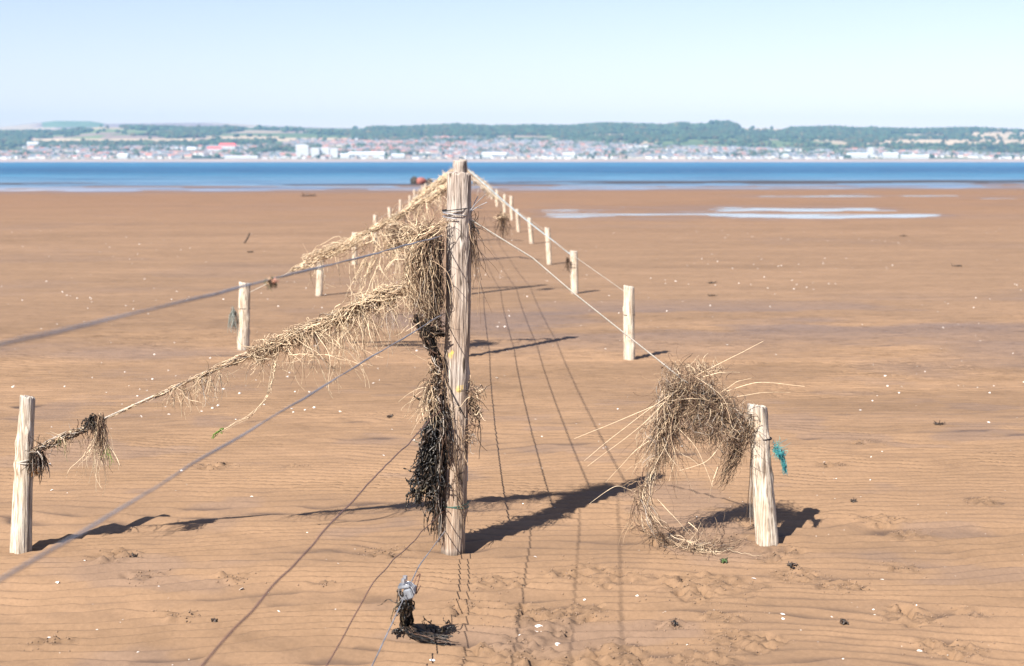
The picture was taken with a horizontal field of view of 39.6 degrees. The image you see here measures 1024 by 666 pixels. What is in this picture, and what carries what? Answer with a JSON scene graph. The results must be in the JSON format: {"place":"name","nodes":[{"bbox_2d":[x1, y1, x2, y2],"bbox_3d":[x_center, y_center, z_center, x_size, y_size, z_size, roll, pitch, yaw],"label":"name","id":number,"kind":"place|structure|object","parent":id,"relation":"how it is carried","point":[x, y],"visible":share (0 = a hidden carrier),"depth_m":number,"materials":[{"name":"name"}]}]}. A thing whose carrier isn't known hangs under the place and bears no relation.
{"place":"outdoors","nodes":[
{"label":"outdoors","id":0,"kind":"place"},
{"bbox_2d":[0,180,1023,665],"bbox_3d":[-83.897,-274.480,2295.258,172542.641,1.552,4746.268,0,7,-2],"label":"sand","id":1,"kind":"structure","parent":0,"point":[936,336],"depth_m":8.39,"materials":[{"name":"brown sand"}]},
{"bbox_2d":[9,395,34,553],"bbox_3d":[-2.025,0.679,5.877,0.140,0.859,0.096,0,7,-2],"label":"wooden stake","id":2,"kind":"object","parent":1,"relation":"on","point":[21,530],"visible":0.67,"depth_m":5.84,"materials":[{"name":"brown wood"}]},
{"bbox_2d":[22,415,104,482],"bbox_3d":[-1.838,0.485,5.841,0.334,0.292,0.158,0,7,-2],"label":"seaweed wrap","id":3,"kind":"object","parent":2,"relation":"attached to","point":[37,460],"visible":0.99,"depth_m":5.83,"materials":[{"name":"plant"}]},
{"bbox_2d":[237,282,250,350],"bbox_3d":[-2.295,-0.061,12.158,0.135,0.763,0.111,-3,8,-26],"label":"wooden stake","id":4,"kind":"object","parent":1,"relation":"on","point":[243,336],"visible":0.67,"depth_m":12.11,"materials":[{"name":"brown wood"}]},
{"bbox_2d":[228,305,238,335],"bbox_3d":[-2.371,-0.106,12.098,0.098,0.260,0.097,0,7,-2],"label":"rope end","id":5,"kind":"object","parent":4,"relation":"hanging from","point":[232,315],"visible":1,"depth_m":12.08,"materials":[{"name":"fabric"}]},
{"bbox_2d":[315,252,323,295],"bbox_3d":[-2.298,-0.621,16.977,0.122,0.720,0.093,0,7,-2],"label":"wooden stake","id":6,"kind":"object","parent":1,"relation":"on","point":[319,287],"visible":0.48,"depth_m":16.95,"materials":[{"name":"brown wood"}]},
{"bbox_2d":[352,232,356,264],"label":"wooden stake","id":7,"kind":"object","parent":1,"relation":"on","point":[353,262],"visible":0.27,"depth_m":22.16,"materials":[{"name":"brown wood"}]},
{"bbox_2d":[373,215,376,242],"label":"wooden stake","id":8,"kind":"object","parent":1,"relation":"on","point":[374,217],"visible":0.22,"depth_m":27.92,"materials":[{"name":"brown wood"}]},
{"bbox_2d":[388,207,390,225],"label":"wooden stake","id":9,"kind":"object","parent":1,"relation":"on","point":[389,210],"visible":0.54,"depth_m":33.51,"materials":[{"name":"brown wood"}]},
{"bbox_2d":[399,200,401,219],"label":"wooden stake","id":10,"kind":"object","parent":1,"relation":"on","point":[400,203],"visible":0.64,"depth_m":39.16,"materials":[{"name":"brown wood"}]},
{"bbox_2d":[410,176,416,183],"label":"weedy rock","id":11,"kind":"object","parent":1,"relation":"on","point":[413,179],"visible":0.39,"depth_m":103.63,"materials":[{"name":"grey stone"}]},
{"bbox_2d":[377,589,458,644],"bbox_3d":[-0.316,0.934,4.816,0.272,0.197,0.270,0,7,-2],"label":"seaweed strip","id":12,"kind":"object","parent":1,"relation":"on","point":[406,623],"visible":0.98,"depth_m":4.79,"materials":[{"name":"black plant"}]},
{"bbox_2d":[453,160,466,172],"bbox_3d":[-0.418,-0.508,11.565,0.120,1.783,0.107,-5,9,-38],"label":"fence post","id":13,"kind":"object","parent":1,"relation":"on","point":[459,166],"visible":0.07,"depth_m":11.42,"materials":[{"name":"brown wood"}]},
{"bbox_2d":[471,177,623,290],"bbox_3d":[0.286,-0.802,11.488,1.316,0.977,0.005,0,7,4],"label":"fence wire","id":14,"kind":"object","parent":13,"relation":"attached to","point":[546,236],"visible":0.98,"depth_m":11.49,"materials":[{"name":"metal"}]},
{"bbox_2d":[441,171,486,555],"bbox_3d":[-0.199,0.213,5.825,0.197,1.741,0.130,0,7,-2],"label":"fence post","id":15,"kind":"object","parent":1,"relation":"on","point":[457,332],"visible":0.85,"depth_m":5.77,"materials":[{"name":"brown wood"}]},
{"bbox_2d":[0,236,440,346],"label":"fence wire","id":16,"kind":"object","parent":15,"relation":"attached to","point":[23,339],"visible":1,"depth_m":2.32,"materials":[{"name":"grey metal"}]},
{"bbox_2d":[264,276,278,290],"bbox_3d":[-0.497,-0.103,2.939,0.027,0.032,0.026,3,7,20],"label":"weed scrap","id":17,"kind":"object","parent":16,"relation":"attached to","point":[271,281],"visible":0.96,"depth_m":2.94,"materials":[{"name":"plant"}]},
{"bbox_2d":[0,315,441,581],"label":"fence wire","id":18,"kind":"object","parent":15,"relation":"attached to","point":[47,552],"visible":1,"depth_m":2.32,"materials":[{"name":"grey metal"}]},
{"bbox_2d":[43,285,407,445],"bbox_3d":[-1.121,0.126,5.811,1.675,0.710,0.038,0,7,0],"label":"fence wire","id":19,"kind":"object","parent":15,"relation":"attached to","point":[167,389],"visible":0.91,"depth_m":5.84,"materials":[{"name":"metal"}]},
{"bbox_2d":[66,413,120,495],"bbox_3d":[-1.718,0.493,5.883,0.228,0.355,0.245,0,7,-2],"label":"hanging tuft","id":20,"kind":"object","parent":19,"relation":"hanging from","point":[99,432],"visible":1,"depth_m":5.82,"materials":[{"name":"plant"}]},
{"bbox_2d":[104,263,425,431],"bbox_3d":[-1.018,0.061,5.822,1.430,0.690,0.484,0,7,-2],"label":"straw tangle","id":21,"kind":"object","parent":19,"relation":"hanging from","point":[335,318],"visible":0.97,"depth_m":5.79,"materials":[{"name":"beige plant"}]},
{"bbox_2d":[212,428,223,437],"bbox_3d":[-1.204,0.409,5.813,0.055,0.046,0.015,0,7,1],"label":"green shoot","id":22,"kind":"object","parent":21,"relation":"hanging from","point":[221,429],"visible":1,"depth_m":5.81,"materials":[{"name":"plant"}]},
{"bbox_2d":[201,410,441,665],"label":"fence wire","id":23,"kind":"object","parent":15,"relation":"attached to","point":[266,593],"visible":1,"depth_m":3.21,"materials":[{"name":"grey metal"}]},
{"bbox_2d":[326,511,443,665],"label":"fence wire","id":24,"kind":"object","parent":15,"relation":"attached to","point":[371,586],"visible":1,"depth_m":4.03,"materials":[{"name":"grey metal"}]},
{"bbox_2d":[372,530,445,665],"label":"fence wire","id":25,"kind":"object","parent":15,"relation":"attached to","point":[402,601],"visible":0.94,"depth_m":4.52,"materials":[{"name":"grey metal"}]},
{"bbox_2d":[398,573,420,600],"bbox_3d":[-0.339,0.842,4.715,0.070,0.084,0.103,1,6,5],"label":"wire clamp","id":26,"kind":"object","parent":25,"relation":"attached to","point":[410,590],"visible":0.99,"depth_m":4.67,"materials":[{"name":"metal"}]},
{"bbox_2d":[373,203,458,346],"bbox_3d":[-0.379,-0.226,5.706,0.351,0.591,0.313,0,7,-2],"label":"dried root clump","id":27,"kind":"object","parent":15,"relation":"attached to","point":[423,261],"visible":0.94,"depth_m":5.68,"materials":[{"name":"plant"}]},
{"bbox_2d":[401,314,446,428],"bbox_3d":[-0.357,0.162,5.761,0.226,0.513,0.243,6,9,39],"label":"withered stalk clump","id":28,"kind":"object","parent":15,"relation":"attached to","point":[435,381],"visible":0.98,"depth_m":5.74,"materials":[{"name":"plant"}]},
{"bbox_2d":[403,390,459,544],"bbox_3d":[-0.331,0.543,5.837,0.232,0.654,0.219,0,7,-2],"label":"bladderwrack clump","id":29,"kind":"object","parent":15,"relation":"hanging from","point":[429,475],"visible":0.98,"depth_m":5.79,"materials":[{"name":"black plant"}]},
{"bbox_2d":[441,343,468,528],"bbox_3d":[-0.234,0.430,5.789,0.117,0.783,0.036,-1,7,-7],"label":"twig","id":30,"kind":"object","parent":15,"relation":"attached to","point":[457,469],"visible":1,"depth_m":5.80,"materials":[{"name":"plant"}]},
{"bbox_2d":[453,375,490,456],"bbox_3d":[-0.177,0.335,5.837,0.182,0.351,0.228,0,7,-2],"label":"twig tangle","id":31,"kind":"object","parent":15,"relation":"attached to","point":[471,403],"visible":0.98,"depth_m":5.82,"materials":[{"name":"plant"}]},
{"bbox_2d":[464,209,499,323],"bbox_3d":[-0.137,-0.279,5.785,0.146,0.487,0.178,5,8,34],"label":"grass wisp","id":32,"kind":"object","parent":15,"relation":"attached to","point":[473,243],"depth_m":5.76,"materials":[{"name":"plant"}]},
{"bbox_2d":[471,219,750,433],"bbox_3d":[0.410,-0.022,5.859,1.191,0.914,0.028,-1,7,-6],"label":"fence wire","id":33,"kind":"object","parent":15,"relation":"attached to","point":[580,298],"visible":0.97,"depth_m":5.84,"materials":[{"name":"metal"}]},
{"bbox_2d":[1,229,990,659],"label":"shell grit","id":34,"kind":"object","parent":1,"relation":"on","point":[501,271],"visible":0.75,"depth_m":13.82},
{"bbox_2d":[503,194,505,212],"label":"wooden stake","id":35,"kind":"object","parent":1,"relation":"on","point":[504,205],"visible":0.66,"depth_m":44.58,"materials":[{"name":"brown wood"}]},
{"bbox_2d":[510,196,512,219],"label":"wooden stake","id":36,"kind":"object","parent":1,"relation":"on","point":[511,205],"visible":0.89,"depth_m":38.85,"materials":[{"name":"brown wood"}]},
{"bbox_2d":[516,209,519,231],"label":"wooden stake","id":37,"kind":"object","parent":1,"relation":"on","point":[517,223],"visible":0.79,"depth_m":32.52,"materials":[{"name":"brown wood"}]},
{"bbox_2d":[527,217,533,243],"bbox_3d":[0.369,-1.911,27.791,0.136,0.696,0.088,-2,7,-18],"label":"wooden stake","id":38,"kind":"object","parent":1,"relation":"on","point":[530,231],"visible":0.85,"depth_m":27.75,"materials":[{"name":"brown wood"}]},
{"bbox_2d":[545,227,551,264],"bbox_3d":[0.569,-1.267,22.190,0.122,0.764,0.105,0,7,-2],"label":"wooden stake","id":39,"kind":"object","parent":1,"relation":"on","point":[548,247],"visible":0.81,"depth_m":22.15,"materials":[{"name":"brown wood"}]},
{"bbox_2d":[570,250,577,293],"bbox_3d":[0.756,-0.651,17.295,0.111,0.711,0.104,0,7,-2],"label":"wooden stake","id":40,"kind":"object","parent":1,"relation":"on","point":[574,275],"visible":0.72,"depth_m":17.25,"materials":[{"name":"brown wood"}]},
{"bbox_2d":[564,255,573,272],"bbox_3d":[0.681,-0.837,17.217,0.098,0.222,0.106,-4,8,-28],"label":"weed scrap","id":41,"kind":"object","parent":40,"relation":"hanging from","point":[568,261],"visible":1,"depth_m":17.20,"materials":[{"name":"plant"}]},
{"bbox_2d":[623,285,634,359],"bbox_3d":[0.951,0.009,11.539,0.105,0.801,0.098,3,8,26],"label":"wooden stake","id":42,"kind":"object","parent":1,"relation":"on","point":[628,324],"visible":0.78,"depth_m":11.49,"materials":[{"name":"brown wood"}]},
{"bbox_2d":[670,620,677,625],"bbox_3d":[0.561,1.003,4.930,0.025,0.022,0.022,-3,7,-21],"label":"weed scrap","id":43,"kind":"object","parent":1,"relation":"on","point":[673,622],"visible":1,"depth_m":4.93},
{"bbox_2d":[746,403,778,546],"bbox_3d":[1.068,0.689,6.012,0.167,0.796,0.101,2,7,16],"label":"wooden stake","id":44,"kind":"object","parent":1,"relation":"on","point":[764,514],"visible":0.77,"depth_m":5.97,"materials":[{"name":"brown wood"}]},
{"bbox_2d":[574,341,804,559],"bbox_3d":[0.742,0.475,5.932,0.892,0.905,0.511,3,7,23],"label":"root tangle","id":45,"kind":"object","parent":44,"relation":"hanging from","point":[670,410],"visible":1,"depth_m":5.91,"materials":[{"name":"plant"}]},
{"bbox_2d":[770,436,789,476],"bbox_3d":[1.124,0.517,5.992,0.099,0.170,0.102,6,9,40],"label":"teal rope","id":46,"kind":"object","parent":44,"relation":"attached to","point":[779,453],"visible":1,"depth_m":5.98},
{"bbox_2d":[546,195,1014,218],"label":"tide pools","id":47,"kind":"object","parent":1,"relation":"on","point":[805,216],"visible":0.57,"depth_m":43.84,"materials":[{"name":"grey liquid"}]},
{"bbox_2d":[787,561,798,566],"bbox_3d":[1.109,0.915,5.624,0.043,0.024,0.039,-2,7,-16],"label":"weed scrap","id":48,"kind":"object","parent":1,"relation":"on","point":[791,564],"visible":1,"depth_m":5.62,"materials":[{"name":"plant"}]},
{"bbox_2d":[0,162,1023,191],"bbox_3d":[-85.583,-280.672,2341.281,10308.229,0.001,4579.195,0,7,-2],"label":"sea","id":49,"kind":"structure","parent":0,"point":[277,174],"depth_m":196.58,"materials":[{"name":"liquid"}]},
{"bbox_2d":[416,177,426,183],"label":"marker float","id":50,"kind":"object","parent":49,"relation":"on","point":[420,180],"visible":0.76,"depth_m":102.48,"materials":[{"name":"plastic"}]},
{"bbox_2d":[0,121,1023,161],"bbox_3d":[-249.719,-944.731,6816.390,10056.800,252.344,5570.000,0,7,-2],"label":"hills","id":51,"kind":"structure","parent":0,"point":[109,133],"depth_m":4838.25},
{"bbox_2d":[27,142,38,146],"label":"hall","id":52,"kind":"structure","parent":51,"relation":"on","point":[31,143],"depth_m":4893.09,"materials":[{"name":"white paint"}]},
{"bbox_2d":[93,155,101,158],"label":"house","id":53,"kind":"structure","parent":51,"relation":"on","point":[97,156],"depth_m":4169.39,"materials":[{"name":"white tile"}]},
{"bbox_2d":[117,154,128,157],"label":"hall","id":54,"kind":"structure","parent":51,"relation":"on","point":[122,155],"depth_m":4176.60,"materials":[{"name":"white paint"}]},
{"bbox_2d":[186,147,196,150],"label":"hall","id":55,"kind":"structure","parent":51,"relation":"on","point":[191,148],"depth_m":4442.91,"materials":[{"name":"white paint"}]},
{"bbox_2d":[207,147,221,151],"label":"hall","id":56,"kind":"structure","parent":51,"relation":"on","point":[214,148],"depth_m":4444.88,"materials":[{"name":"pink paint"}]},
{"bbox_2d":[219,143,235,148],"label":"hall","id":57,"kind":"structure","parent":51,"relation":"on","point":[228,145],"depth_m":4524.53,"materials":[{"name":"white paint"}]},
{"bbox_2d":[224,156,258,158],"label":"hall","id":58,"kind":"structure","parent":51,"relation":"on","point":[240,157],"depth_m":4183.98,"materials":[{"name":"white paint"}]},
{"bbox_2d":[296,144,308,157],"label":"apartment block","id":59,"kind":"structure","parent":51,"relation":"on","point":[302,149],"depth_m":4227.78,"materials":[{"name":"white paint"}]},
{"bbox_2d":[311,148,319,157],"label":"apartment block","id":60,"kind":"structure","parent":51,"relation":"on","point":[315,151],"depth_m":4229.65,"materials":[{"name":"white paint"}]},
{"bbox_2d":[320,147,329,154],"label":"apartment block","id":61,"kind":"structure","parent":51,"relation":"on","point":[325,150],"depth_m":4240.11,"materials":[{"name":"white paint"}]},
{"bbox_2d":[330,148,337,157],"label":"apartment block","id":62,"kind":"structure","parent":51,"relation":"on","point":[334,152],"depth_m":4231.76,"materials":[{"name":"white paint"}]},
{"bbox_2d":[340,153,349,157],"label":"hall","id":63,"kind":"structure","parent":51,"relation":"on","point":[344,155],"depth_m":4207.19,"materials":[{"name":"white paint"}]},
{"bbox_2d":[348,152,384,157],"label":"hall","id":64,"kind":"structure","parent":51,"relation":"on","point":[373,154],"depth_m":4222.14,"materials":[{"name":"white paint"}]},
{"bbox_2d":[391,154,404,157],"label":"hall","id":65,"kind":"structure","parent":51,"relation":"on","point":[398,155],"depth_m":4220.49,"materials":[{"name":"white paint"}]},
{"bbox_2d":[482,152,505,157],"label":"hall","id":66,"kind":"structure","parent":51,"relation":"on","point":[487,154],"depth_m":4230.72,"materials":[{"name":"white paint"}]},
{"bbox_2d":[0,136,1019,158],"bbox_3d":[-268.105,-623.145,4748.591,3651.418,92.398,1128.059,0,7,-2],"label":"town","id":67,"kind":"object","parent":51,"relation":"on","point":[472,145],"visible":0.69,"depth_m":4513.06,"materials":[{"name":"stone"}]},
{"bbox_2d":[506,155,513,158],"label":"house","id":68,"kind":"structure","parent":51,"relation":"on","point":[509,156],"depth_m":4215.34,"materials":[{"name":"stone"}]},
{"bbox_2d":[0,120,1023,157],"bbox_3d":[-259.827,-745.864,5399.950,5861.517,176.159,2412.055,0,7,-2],"label":"woodland","id":69,"kind":"object","parent":51,"relation":"on","point":[722,132],"visible":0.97,"depth_m":5310.39,"materials":[{"name":"green plant"}]},
{"bbox_2d":[562,153,574,157],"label":"hall","id":70,"kind":"structure","parent":51,"relation":"on","point":[569,154],"depth_m":4238.61,"materials":[{"name":"white paint"}]},
{"bbox_2d":[636,155,643,158],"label":"house","id":71,"kind":"structure","parent":51,"relation":"on","point":[639,156],"depth_m":4229.39,"materials":[{"name":"stone"}]},
{"bbox_2d":[846,153,868,157],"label":"hall","id":72,"kind":"structure","parent":51,"relation":"on","point":[859,155],"depth_m":4269.94,"materials":[{"name":"white paint"}]},
{"bbox_2d":[867,147,873,157],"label":"apartment block","id":73,"kind":"structure","parent":51,"relation":"on","point":[870,150],"depth_m":4279.59,"materials":[{"name":"white paint"}]},
{"bbox_2d":[882,153,897,157],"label":"hall","id":74,"kind":"structure","parent":51,"relation":"on","point":[889,155],"depth_m":4273.36,"materials":[{"name":"white paint"}]},
{"bbox_2d":[900,155,928,158],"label":"hall","id":75,"kind":"structure","parent":51,"relation":"on","point":[914,156],"depth_m":4261.58,"materials":[{"name":"white paint"}]},
{"bbox_2d":[0,0,1023,129],"label":"sky","id":76,"kind":"structure","parent":0,"point":[778,64],"materials":[{"name":"blue"}]},
{"bbox_2d":[719,557,727,562],"bbox_3d":[0.854,0.913,5.713,0.034,0.021,0.035,7,10,44],"label":"weed scrap","id":77,"kind":"object","parent":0,"point":[723,560],"visible":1,"depth_m":5.71,"materials":[{"name":"green plant"}]},
{"bbox_2d":[840,618,848,624],"bbox_3d":[1.156,1.004,4.949,0.032,0.020,0.028,3,7,22],"label":"weed scrap","id":78,"kind":"object","parent":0,"point":[843,621],"visible":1,"depth_m":4.95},
{"bbox_3d":[-0.572,-1.180,17.074,0.120,1.807,0.110,0,7,-2],"label":"fence post","id":79,"kind":"object","parent":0,"visible":0},
{"bbox_2d":[394,181,446,225],"bbox_3d":[-1.028,-1.505,16.981,0.966,0.759,0.466,0,7,-2],"label":"straw tangle","id":80,"kind":"object","parent":79,"relation":"hanging from","point":[437,189],"visible":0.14,"depth_m":16.97,"materials":[{"name":"beige plant"}]},
{"bbox_2d":[468,170,569,253],"bbox_3d":[0.107,-1.440,17.120,1.281,1.054,0.011,-1,7,-7],"label":"fence wire","id":81,"kind":"object","parent":79,"relation":"attached to","point":[511,207],"visible":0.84,"depth_m":17.09,"materials":[{"name":"beige metal"}]},
{"bbox_2d":[493,212,510,243],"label":"weed tangle","id":82,"kind":"object","parent":81,"relation":"hanging from","point":[503,219],"visible":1,"depth_m":17.04,"materials":[{"name":"plant"}]},
{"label":"fence wire","id":83,"kind":"object","parent":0,"visible":0},
{"bbox_2d":[288,183,446,287],"bbox_3d":[-1.179,-0.826,11.734,1.478,0.959,0.387,2,7,15],"label":"straw tangle","id":84,"kind":"object","parent":83,"relation":"hanging from","point":[414,206],"visible":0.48,"depth_m":11.67,"materials":[{"name":"beige plant"}]},
{"bbox_2d":[300,229,392,301],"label":"loose straws","id":85,"kind":"object","parent":84,"relation":"hanging from","point":[333,251],"visible":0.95,"depth_m":11.57,"materials":[{"name":"beige plant"}]},
{"bbox_2d":[348,218,416,284],"bbox_3d":[-0.982,-0.658,11.578,0.684,0.545,0.520,5,9,38],"label":"straw tangle","id":86,"kind":"object","parent":84,"relation":"hanging from","point":[391,238],"visible":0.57,"depth_m":11.52,"materials":[{"name":"beige plant"}]},
{"bbox_3d":[-0.860,-1.827,22.528,0.126,1.784,0.114,0,7,-2],"label":"fence post","id":87,"kind":"object","parent":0,"visible":0},
{"bbox_2d":[406,173,446,217],"bbox_3d":[-1.304,-2.150,22.419,0.839,0.856,0.406,0,7,-2],"label":"straw tangle","id":88,"kind":"object","parent":87,"relation":"attached to","point":[442,181],"visible":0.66,"depth_m":22.36,"materials":[{"name":"beige plant"}]},
{"bbox_3d":[-1.113,-2.491,28.077,0.123,1.777,0.122,0,7,-2],"label":"fence post","id":89,"kind":"object","parent":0,"visible":0},
{"bbox_2d":[418,169,453,203],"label":"straw tangle","id":90,"kind":"object","parent":89,"relation":"attached to","point":[430,185],"visible":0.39,"depth_m":27.97,"materials":[{"name":"beige plant"}]},
{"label":"fence wire","id":91,"kind":"object","parent":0,"visible":0},
{"bbox_2d":[467,172,505,208],"bbox_3d":[-0.461,-2.215,22.334,0.717,0.721,0.239,3,7,21],"label":"weed tangle","id":92,"kind":"object","parent":91,"relation":"hanging from","point":[481,185],"visible":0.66,"depth_m":22.35,"materials":[{"name":"plant"}]},
{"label":"fence wire","id":93,"kind":"object","parent":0,"visible":0},
{"bbox_2d":[469,172,492,199],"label":"weed tangle","id":94,"kind":"object","parent":93,"relation":"hanging from","point":[484,191],"visible":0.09,"depth_m":27.89,"materials":[{"name":"plant"}]},
{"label":"fence wire","id":95,"kind":"object","parent":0,"visible":0},
{"bbox_2d":[467,166,487,184],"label":"weed tangle","id":96,"kind":"object","parent":95,"relation":"hanging from","point":[483,181],"visible":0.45,"depth_m":39.01,"materials":[{"name":"plant"}]}
]}

